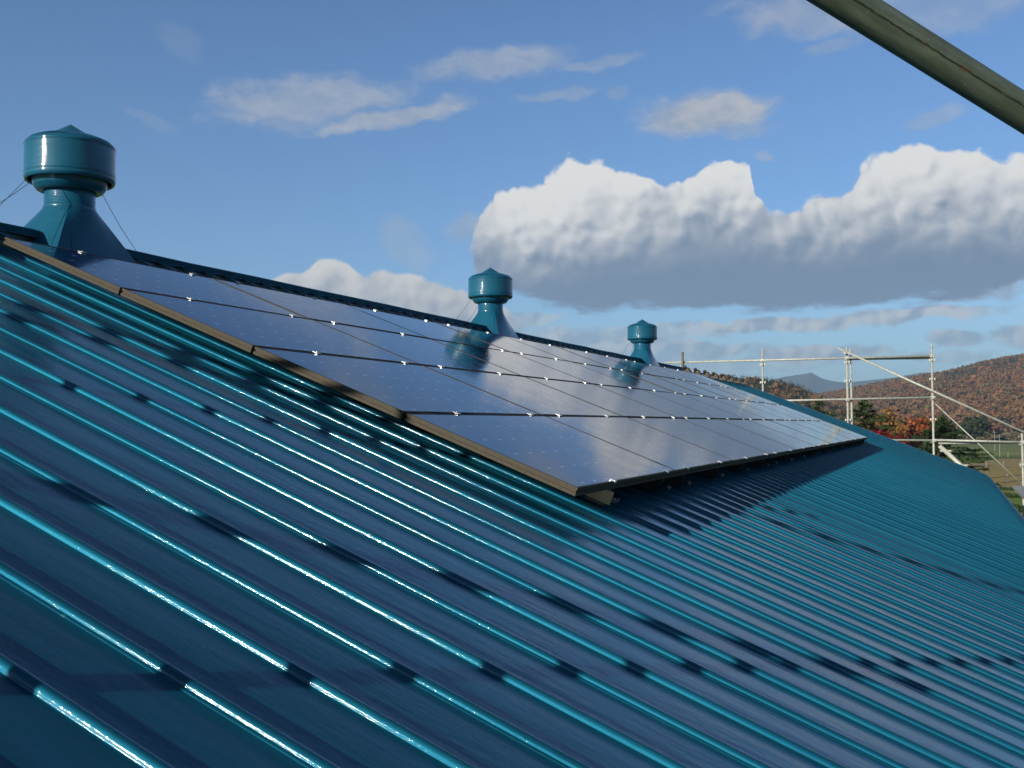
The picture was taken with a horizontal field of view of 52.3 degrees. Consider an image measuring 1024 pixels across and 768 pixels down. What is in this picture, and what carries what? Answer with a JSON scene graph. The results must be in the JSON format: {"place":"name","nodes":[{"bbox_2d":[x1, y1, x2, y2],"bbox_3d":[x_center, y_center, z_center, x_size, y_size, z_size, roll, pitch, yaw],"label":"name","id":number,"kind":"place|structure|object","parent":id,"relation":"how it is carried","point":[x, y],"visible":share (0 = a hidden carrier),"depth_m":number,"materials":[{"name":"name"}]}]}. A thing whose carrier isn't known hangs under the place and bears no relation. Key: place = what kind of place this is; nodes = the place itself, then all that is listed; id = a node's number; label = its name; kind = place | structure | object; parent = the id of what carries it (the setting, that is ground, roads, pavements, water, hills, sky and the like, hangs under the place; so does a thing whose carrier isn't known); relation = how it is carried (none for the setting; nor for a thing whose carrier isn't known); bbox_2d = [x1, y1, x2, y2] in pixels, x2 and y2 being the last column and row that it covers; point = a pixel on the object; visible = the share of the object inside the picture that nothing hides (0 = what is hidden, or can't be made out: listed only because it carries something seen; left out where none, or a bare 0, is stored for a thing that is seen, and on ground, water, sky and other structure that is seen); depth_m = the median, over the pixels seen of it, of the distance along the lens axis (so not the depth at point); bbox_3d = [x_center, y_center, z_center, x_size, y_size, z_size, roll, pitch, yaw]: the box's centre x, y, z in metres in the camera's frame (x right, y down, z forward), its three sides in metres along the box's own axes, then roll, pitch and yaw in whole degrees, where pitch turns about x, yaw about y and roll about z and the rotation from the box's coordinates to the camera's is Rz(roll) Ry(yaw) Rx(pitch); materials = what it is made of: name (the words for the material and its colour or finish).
{"place":"outdoors","nodes":[
{"label":"outdoors","id":0,"kind":"place"},
{"bbox_2d":[0,222,1023,767],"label":"barn","id":1,"kind":"structure","parent":0,"point":[214,552],"depth_m":2.89,"materials":[{"name":"teal paint"}]},
{"bbox_2d":[0,125,135,262],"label":"roof ventilator","id":2,"kind":"object","parent":1,"relation":"on","point":[69,172],"visible":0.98,"depth_m":6.06,"materials":[{"name":"teal paint"}]},
{"bbox_2d":[3,237,308,318],"bbox_3d":[-1.896,-0.516,5.764,0.801,0.122,1.574,22,6,22],"label":"solar panel","id":3,"kind":"object","parent":1,"relation":"attached to","point":[116,276],"visible":0.86,"depth_m":5.51,"materials":[{"name":"blue glass"}]},
{"bbox_2d":[121,288,419,364],"bbox_3d":[-1.207,-0.237,5.466,0.818,0.122,1.574,22,6,22],"label":"solar panel","id":4,"kind":"object","parent":1,"relation":"attached to","point":[247,330],"visible":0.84,"depth_m":5.20,"materials":[{"name":"blue glass"}]},
{"bbox_2d":[213,278,427,337],"bbox_3d":[-1.288,-0.463,7.217,0.801,0.122,1.574,22,7,22],"label":"solar panel","id":5,"kind":"object","parent":1,"relation":"attached to","point":[314,308],"visible":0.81,"depth_m":7.10,"materials":[{"name":"blue glass"}]},
{"bbox_2d":[253,346,540,419],"bbox_3d":[-0.511,0.047,5.164,0.818,0.122,1.574,22,6,22],"label":"solar panel","id":6,"kind":"object","parent":1,"relation":"attached to","point":[399,390],"visible":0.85,"depth_m":4.89,"materials":[{"name":"blue glass"}]},
{"bbox_2d":[312,319,521,375],"bbox_3d":[-0.600,-0.181,6.919,0.818,0.122,1.574,22,6,22],"label":"solar panel","id":7,"kind":"object","parent":1,"relation":"attached to","point":[424,351],"visible":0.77,"depth_m":6.80,"materials":[{"name":"blue glass"}]},
{"bbox_2d":[346,304,509,351],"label":"solar panel","id":8,"kind":"object","parent":1,"relation":"attached to","point":[432,330],"visible":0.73,"depth_m":8.59,"materials":[{"name":"blue glass"}]},
{"bbox_2d":[458,268,518,338],"bbox_3d":[-0.353,-0.868,11.913,0.740,0.945,1.282,-1,-2,23],"label":"roof ventilator","id":9,"kind":"object","parent":1,"relation":"on","point":[490,292],"visible":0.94,"depth_m":11.78,"materials":[{"name":"teal paint"}]},
{"bbox_2d":[436,322,567,360],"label":"solar panel","id":10,"kind":"object","parent":1,"relation":"attached to","point":[506,343],"visible":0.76,"depth_m":10.04,"materials":[{"name":"blue glass"}]},
{"bbox_2d":[432,339,590,383],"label":"solar panel","id":11,"kind":"object","parent":1,"relation":"attached to","point":[516,363],"visible":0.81,"depth_m":8.28,"materials":[{"name":"blue glass"}]},
{"bbox_2d":[423,365,622,416],"bbox_3d":[0.096,0.102,6.617,0.818,0.122,1.574,22,6,22],"label":"solar panel","id":12,"kind":"object","parent":1,"relation":"attached to","point":[534,396],"visible":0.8,"depth_m":6.49,"materials":[{"name":"blue glass"}]},
{"bbox_2d":[404,411,676,505],"bbox_3d":[0.202,0.337,4.855,0.856,0.122,1.574,22,7,22],"label":"solar panel","id":13,"kind":"object","parent":1,"relation":"on","point":[560,456],"visible":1,"depth_m":4.57,"materials":[{"name":"blue glass"}]},
{"bbox_2d":[506,336,613,368],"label":"solar panel","id":14,"kind":"object","parent":1,"relation":"attached to","point":[562,353],"visible":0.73,"depth_m":11.52,"materials":[{"name":"blue glass"}]},
{"bbox_2d":[513,352,639,388],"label":"solar panel","id":15,"kind":"object","parent":1,"relation":"attached to","point":[581,372],"visible":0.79,"depth_m":9.75,"materials":[{"name":"blue glass"}]},
{"bbox_2d":[524,376,677,417],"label":"solar panel","id":16,"kind":"object","parent":1,"relation":"attached to","point":[614,402],"visible":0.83,"depth_m":7.97,"materials":[{"name":"blue glass"}]},
{"bbox_2d":[557,346,649,374],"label":"solar panel","id":17,"kind":"object","parent":1,"relation":"attached to","point":[604,361],"visible":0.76,"depth_m":12.98,"materials":[{"name":"blue glass"}]},
{"bbox_2d":[573,362,674,392],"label":"solar panel","id":18,"kind":"object","parent":1,"relation":"attached to","point":[628,379],"visible":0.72,"depth_m":11.23,"materials":[{"name":"blue glass"}]},
{"bbox_2d":[598,354,678,379],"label":"solar panel","id":19,"kind":"object","parent":1,"relation":"attached to","point":[640,367],"visible":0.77,"depth_m":14.47,"materials":[{"name":"blue glass"}]},
{"bbox_2d":[547,414,733,486],"bbox_3d":[0.810,0.390,6.308,0.857,0.122,1.574,22,7,22],"label":"solar panel","id":20,"kind":"object","parent":1,"relation":"attached to","point":[683,458],"visible":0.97,"depth_m":6.18,"materials":[{"name":"blue glass"}]},
{"bbox_2d":[622,320,658,365],"bbox_3d":[2.134,-0.643,17.866,0.740,0.945,1.282,-1,-2,23],"label":"roof ventilator","id":21,"kind":"object","parent":1,"relation":"on","point":[641,335],"visible":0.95,"depth_m":17.73,"materials":[{"name":"teal paint"}]},
{"bbox_2d":[594,384,716,418],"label":"solar panel","id":22,"kind":"object","parent":1,"relation":"attached to","point":[665,405],"visible":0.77,"depth_m":9.45,"materials":[{"name":"blue glass"}]},
{"bbox_2d":[616,369,706,396],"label":"solar panel","id":23,"kind":"object","parent":1,"relation":"attached to","point":[664,383],"visible":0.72,"depth_m":12.64,"materials":[{"name":"blue glass"}]},
{"bbox_2d":[633,361,700,382],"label":"solar panel","id":24,"kind":"object","parent":1,"relation":"attached to","point":[670,373],"visible":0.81,"depth_m":15.93,"materials":[{"name":"blue glass"}]},
{"bbox_2d":[658,366,720,385],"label":"solar panel","id":25,"kind":"object","parent":1,"relation":"attached to","point":[690,376],"visible":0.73,"depth_m":17.35,"materials":[{"name":"blue glass"}]},
{"bbox_2d":[652,375,727,398],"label":"solar panel","id":26,"kind":"object","parent":1,"relation":"attached to","point":[694,388],"visible":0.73,"depth_m":14.11,"materials":[{"name":"blue glass"}]},
{"bbox_2d":[645,390,744,418],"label":"solar panel","id":27,"kind":"object","parent":1,"relation":"attached to","point":[700,406],"visible":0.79,"depth_m":10.92,"materials":[{"name":"blue glass"}]},
{"bbox_2d":[628,416,770,472],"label":"solar panel","id":28,"kind":"object","parent":1,"relation":"attached to","point":[740,454],"visible":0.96,"depth_m":7.67,"materials":[{"name":"blue glass"}]},
{"bbox_2d":[683,371,736,388],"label":"solar panel","id":29,"kind":"object","parent":1,"relation":"attached to","point":[711,380],"visible":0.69,"depth_m":18.89,"materials":[{"name":"blue glass"}]},
{"bbox_2d":[682,379,747,400],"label":"solar panel","id":30,"kind":"object","parent":1,"relation":"attached to","point":[717,391],"visible":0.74,"depth_m":15.58,"materials":[{"name":"blue glass"}]},
{"bbox_2d":[683,393,767,419],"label":"solar panel","id":31,"kind":"object","parent":1,"relation":"attached to","point":[747,415],"visible":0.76,"depth_m":12.40,"materials":[{"name":"blue glass"}]},
{"bbox_2d":[703,383,765,402],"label":"solar panel","id":32,"kind":"object","parent":1,"relation":"attached to","point":[738,394],"visible":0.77,"depth_m":17.04,"materials":[{"name":"blue glass"}]},
{"bbox_2d":[681,417,796,465],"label":"solar panel","id":33,"kind":"object","parent":1,"relation":"attached to","point":[779,451],"visible":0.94,"depth_m":9.14,"materials":[{"name":"blue glass"}]},
{"bbox_2d":[711,397,785,419],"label":"solar panel","id":34,"kind":"object","parent":1,"relation":"attached to","point":[750,409],"visible":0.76,"depth_m":13.85,"materials":[{"name":"blue glass"}]},
{"bbox_2d":[726,387,780,404],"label":"solar panel","id":35,"kind":"object","parent":1,"relation":"attached to","point":[754,396],"visible":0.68,"depth_m":18.59,"materials":[{"name":"blue glass"}]},
{"bbox_2d":[735,399,798,419],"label":"solar panel","id":36,"kind":"object","parent":1,"relation":"attached to","point":[768,410],"visible":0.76,"depth_m":15.33,"materials":[{"name":"blue glass"}]},
{"bbox_2d":[720,418,815,458],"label":"solar panel","id":37,"kind":"object","parent":1,"relation":"attached to","point":[803,447],"visible":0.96,"depth_m":10.60,"materials":[{"name":"blue glass"}]},
{"bbox_2d":[754,401,811,420],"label":"solar panel","id":38,"kind":"object","parent":1,"relation":"attached to","point":[786,412],"visible":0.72,"depth_m":16.78,"materials":[{"name":"blue glass"}]},
{"bbox_2d":[750,419,830,453],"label":"solar panel","id":39,"kind":"object","parent":1,"relation":"attached to","point":[821,445],"visible":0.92,"depth_m":12.09,"materials":[{"name":"blue glass"}]},
{"bbox_2d":[770,403,822,420],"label":"solar panel","id":40,"kind":"object","parent":1,"relation":"attached to","point":[797,412],"visible":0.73,"depth_m":18.24,"materials":[{"name":"blue glass"}]},
{"bbox_2d":[771,419,842,450],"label":"solar panel","id":41,"kind":"object","parent":1,"relation":"attached to","point":[835,443],"visible":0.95,"depth_m":13.51,"materials":[{"name":"blue glass"}]},
{"bbox_2d":[788,419,852,448],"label":"solar panel","id":42,"kind":"object","parent":1,"relation":"attached to","point":[846,441],"visible":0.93,"depth_m":15.00,"materials":[{"name":"blue glass"}]},
{"bbox_2d":[805,420,860,445],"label":"solar panel","id":43,"kind":"object","parent":1,"relation":"attached to","point":[856,440],"visible":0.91,"depth_m":16.45,"materials":[{"name":"blue glass"}]},
{"bbox_2d":[815,420,867,443],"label":"solar panel","id":44,"kind":"object","parent":1,"relation":"attached to","point":[862,439],"visible":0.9,"depth_m":17.91,"materials":[{"name":"blue glass"}]},
{"bbox_2d":[806,0,1023,134],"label":"scaffold tube","id":45,"kind":"object","parent":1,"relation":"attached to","point":[907,39],"visible":1,"depth_m":1.41,"materials":[{"name":"green metal"}]},
{"bbox_2d":[0,0,1023,382],"label":"sky","id":46,"kind":"structure","parent":0,"point":[734,179],"materials":[{"name":"blue"}]},
{"bbox_2d":[739,373,926,393],"bbox_3d":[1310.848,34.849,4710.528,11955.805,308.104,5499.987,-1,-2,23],"label":"mountains","id":47,"kind":"structure","parent":0,"point":[814,383],"depth_m":5517.75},
{"bbox_2d":[937,439,1023,515],"bbox_3d":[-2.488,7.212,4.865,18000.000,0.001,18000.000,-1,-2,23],"label":"ground","id":48,"kind":"structure","parent":0,"point":[1014,452],"depth_m":181.17,"materials":[{"name":"green plant"}]},
{"bbox_2d":[812,398,833,416],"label":"conifer tree","id":49,"kind":"object","parent":48,"relation":"on","point":[817,407],"visible":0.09,"depth_m":88.17,"materials":[{"name":"green plant"}]},
{"bbox_2d":[665,343,1023,516],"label":"scaffold","id":50,"kind":"object","parent":48,"relation":"on","point":[1019,490],"visible":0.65,"depth_m":25.88,"materials":[{"name":"metal"}]},
{"bbox_2d":[849,397,904,436],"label":"conifer tree","id":51,"kind":"object","parent":48,"relation":"on","point":[869,417],"visible":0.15,"depth_m":69.84,"materials":[{"name":"green plant"}]},
{"bbox_2d":[857,405,908,444],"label":"broadleaf tree","id":52,"kind":"object","parent":48,"relation":"on","point":[896,428],"visible":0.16,"depth_m":148.98,"materials":[{"name":"orange plant"}]},
{"bbox_2d":[868,424,910,445],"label":"maple tree","id":53,"kind":"object","parent":48,"relation":"on","point":[883,433],"visible":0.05,"depth_m":59.43,"materials":[{"name":"red plant"}]},
{"bbox_2d":[901,412,940,455],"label":"broadleaf tree","id":54,"kind":"object","parent":48,"relation":"on","point":[918,425],"visible":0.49,"depth_m":156.77,"materials":[{"name":"orange plant"}]},
{"bbox_2d":[911,414,1022,511],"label":"conifer tree","id":55,"kind":"object","parent":48,"relation":"on","point":[943,429],"visible":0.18,"depth_m":56.90,"materials":[{"name":"green plant"}]},
{"bbox_2d":[959,416,990,439],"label":"broadleaf tree","id":56,"kind":"object","parent":48,"relation":"on","point":[974,427],"visible":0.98,"depth_m":390.56,"materials":[{"name":"green plant"}]},
{"bbox_2d":[952,430,1023,440],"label":"scrub","id":57,"kind":"object","parent":48,"relation":"on","point":[1009,435],"visible":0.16,"depth_m":427.70,"materials":[{"name":"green plant"}]},
{"bbox_2d":[969,461,1020,467],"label":"paddock fence","id":58,"kind":"object","parent":48,"relation":"on","point":[986,465],"visible":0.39,"depth_m":163.00,"materials":[{"name":"grey wood"}]},
{"bbox_2d":[993,474,1021,486],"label":"paddock fence","id":59,"kind":"object","parent":48,"relation":"on","point":[1006,476],"visible":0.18,"depth_m":112.74,"materials":[{"name":"grey wood"}]},
{"bbox_3d":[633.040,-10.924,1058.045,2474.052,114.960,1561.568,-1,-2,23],"label":"hills","id":60,"kind":"structure","parent":0,"visible":0},
{"bbox_2d":[815,353,1023,434],"bbox_3d":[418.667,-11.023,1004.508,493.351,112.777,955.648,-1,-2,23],"label":"autumn forest","id":61,"kind":"object","parent":60,"relation":"on","point":[992,387],"visible":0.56,"depth_m":873.68,"materials":[{"name":"brown plant"}]},
{"bbox_3d":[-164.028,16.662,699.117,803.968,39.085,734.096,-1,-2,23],"label":"hills","id":62,"kind":"structure","parent":0,"visible":0},
{"bbox_2d":[701,372,856,423],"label":"forest","id":63,"kind":"object","parent":62,"relation":"on","point":[783,389],"visible":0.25,"depth_m":590.80,"materials":[{"name":"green plant"}]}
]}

